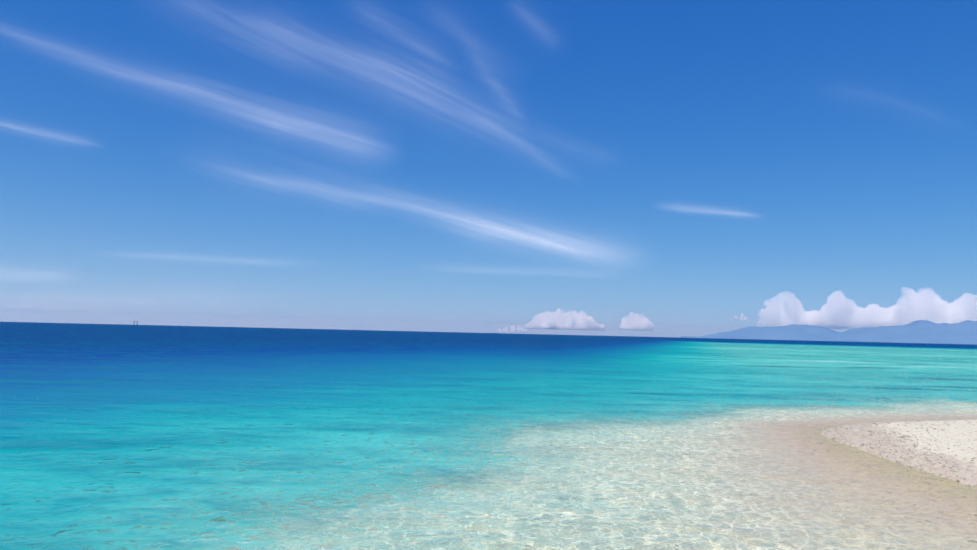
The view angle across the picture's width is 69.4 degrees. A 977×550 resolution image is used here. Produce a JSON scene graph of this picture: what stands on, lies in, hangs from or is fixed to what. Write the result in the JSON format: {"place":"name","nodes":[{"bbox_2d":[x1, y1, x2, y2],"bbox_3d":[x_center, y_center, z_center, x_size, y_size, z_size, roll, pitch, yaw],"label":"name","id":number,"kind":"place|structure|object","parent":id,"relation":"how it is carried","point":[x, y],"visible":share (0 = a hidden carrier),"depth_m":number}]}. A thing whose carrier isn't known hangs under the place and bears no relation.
{"place":"outdoors","nodes":[
{"label":"outdoors","id":0,"kind":"place"},
{"bbox_2d":[1,263,81,291],"bbox_3d":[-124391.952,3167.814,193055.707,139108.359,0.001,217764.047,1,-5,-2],"label":"cloud","id":1,"kind":"structure","parent":0,"point":[35,277],"depth_m":146595.47},
{"bbox_2d":[0,112,98,150],"bbox_3d":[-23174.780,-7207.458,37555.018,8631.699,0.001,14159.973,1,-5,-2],"label":"cloud","id":2,"kind":"structure","parent":0,"point":[47,134],"depth_m":36551.27},
{"bbox_2d":[2,263,277,313],"bbox_3d":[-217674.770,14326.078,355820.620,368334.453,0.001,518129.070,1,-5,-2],"label":"cloud","id":3,"kind":"structure","parent":0,"point":[128,297],"depth_m":266061.44},
{"bbox_2d":[0,10,407,182],"bbox_3d":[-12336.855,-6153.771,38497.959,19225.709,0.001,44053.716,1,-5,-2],"label":"cloud","id":4,"kind":"structure","parent":0,"point":[208,96],"depth_m":27981.64},
{"bbox_2d":[93,248,317,270],"bbox_3d":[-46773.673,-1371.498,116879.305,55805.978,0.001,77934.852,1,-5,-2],"label":"cloud","id":5,"kind":"structure","parent":0,"point":[205,259],"depth_m":103370.34},
{"bbox_2d":[132,0,329,85],"bbox_3d":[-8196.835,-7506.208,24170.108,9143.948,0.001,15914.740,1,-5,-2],"label":"cloud","id":6,"kind":"structure","parent":0,"point":[248,31],"depth_m":22236.28},
{"bbox_2d":[166,93,391,236],"bbox_3d":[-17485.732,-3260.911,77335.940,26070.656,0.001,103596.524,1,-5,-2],"label":"cloud","id":7,"kind":"structure","parent":0,"point":[277,179],"depth_m":43296.34},
{"bbox_2d":[247,83,400,178],"bbox_3d":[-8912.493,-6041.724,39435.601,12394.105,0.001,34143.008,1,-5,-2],"label":"cloud","id":8,"kind":"structure","parent":0,"point":[330,132],"depth_m":32521.74},
{"bbox_2d":[242,0,475,120],"bbox_3d":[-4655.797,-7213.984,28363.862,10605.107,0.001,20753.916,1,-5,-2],"label":"cloud","id":9,"kind":"structure","parent":0,"point":[351,52],"depth_m":24250.61},
{"bbox_2d":[186,0,549,198],"bbox_3d":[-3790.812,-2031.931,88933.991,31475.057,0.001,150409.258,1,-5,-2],"label":"cloud","id":10,"kind":"structure","parent":0,"point":[362,80],"depth_m":25460.16},
{"bbox_2d":[344,1,460,83],"bbox_3d":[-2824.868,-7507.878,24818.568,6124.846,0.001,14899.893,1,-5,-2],"label":"cloud","id":11,"kind":"structure","parent":0,"point":[403,36],"depth_m":22605.22},
{"bbox_2d":[286,9,540,159],"bbox_3d":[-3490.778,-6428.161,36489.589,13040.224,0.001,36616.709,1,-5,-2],"label":"cloud","id":12,"kind":"structure","parent":0,"point":[412,89],"depth_m":27299.78},
{"bbox_2d":[179,121,663,288],"bbox_3d":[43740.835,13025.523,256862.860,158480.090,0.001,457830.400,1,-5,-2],"label":"cloud","id":13,"kind":"structure","parent":0,"point":[461,219],"depth_m":57887.10},
{"bbox_2d":[415,0,522,129],"bbox_3d":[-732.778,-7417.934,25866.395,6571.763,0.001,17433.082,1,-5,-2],"label":"cloud","id":14,"kind":"structure","parent":0,"point":[473,45],"depth_m":23375.88},
{"bbox_2d":[0,322,976,549],"bbox_3d":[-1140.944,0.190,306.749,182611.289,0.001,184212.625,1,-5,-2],"label":"sea water","id":15,"kind":"structure","parent":0,"point":[564,442],"depth_m":10.62},
{"bbox_2d":[468,50,530,129],"bbox_3d":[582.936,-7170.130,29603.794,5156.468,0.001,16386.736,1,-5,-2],"label":"cloud","id":16,"kind":"structure","parent":0,"point":[497,86],"depth_m":27817.84},
{"bbox_2d":[463,97,576,182],"bbox_3d":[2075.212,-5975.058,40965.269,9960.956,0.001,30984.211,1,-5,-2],"label":"cloud","id":17,"kind":"structure","parent":0,"point":[516,144],"depth_m":34413.86},
{"bbox_2d":[423,261,635,281],"bbox_3d":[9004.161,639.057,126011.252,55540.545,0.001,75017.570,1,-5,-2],"label":"cloud","id":18,"kind":"structure","parent":0,"point":[512,270],"depth_m":112739.90},
{"bbox_2d":[418,200,646,288],"bbox_3d":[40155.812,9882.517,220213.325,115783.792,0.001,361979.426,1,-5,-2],"label":"cloud","id":19,"kind":"structure","parent":0,"point":[550,243],"depth_m":71443.94},
{"bbox_2d":[507,0,568,54],"bbox_3d":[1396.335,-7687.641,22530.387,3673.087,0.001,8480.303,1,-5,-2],"label":"cloud","id":20,"kind":"structure","parent":0,"point":[532,24],"depth_m":21823.70},
{"bbox_2d":[526,120,619,176],"bbox_3d":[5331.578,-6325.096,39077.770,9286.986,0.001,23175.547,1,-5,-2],"label":"cloud","id":21,"kind":"structure","parent":0,"point":[574,147],"depth_m":36072.59},
{"bbox_2d":[659,201,755,221],"bbox_3d":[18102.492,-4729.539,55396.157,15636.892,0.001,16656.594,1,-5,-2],"label":"cloud","id":22,"kind":"structure","parent":0,"point":[709,210],"depth_m":53804.11},
{"bbox_2d":[681,320,976,344],"bbox_3d":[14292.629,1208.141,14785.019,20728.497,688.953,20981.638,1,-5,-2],"label":"distant hills","id":23,"kind":"structure","parent":0,"point":[898,333],"depth_m":14185.35},
{"bbox_2d":[804,80,945,136],"bbox_3d":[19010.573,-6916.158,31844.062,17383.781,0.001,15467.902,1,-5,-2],"label":"cloud","id":24,"kind":"structure","parent":0,"point":[883,101],"depth_m":29062.05},
{"bbox_2d":[821,420,976,487],"bbox_3d":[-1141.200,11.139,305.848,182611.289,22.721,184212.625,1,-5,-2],"label":"sand beach","id":25,"kind":"structure","parent":0,"point":[965,442],"depth_m":10.49},
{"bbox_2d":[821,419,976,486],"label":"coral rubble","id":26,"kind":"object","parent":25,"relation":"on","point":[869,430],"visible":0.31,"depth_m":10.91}
]}

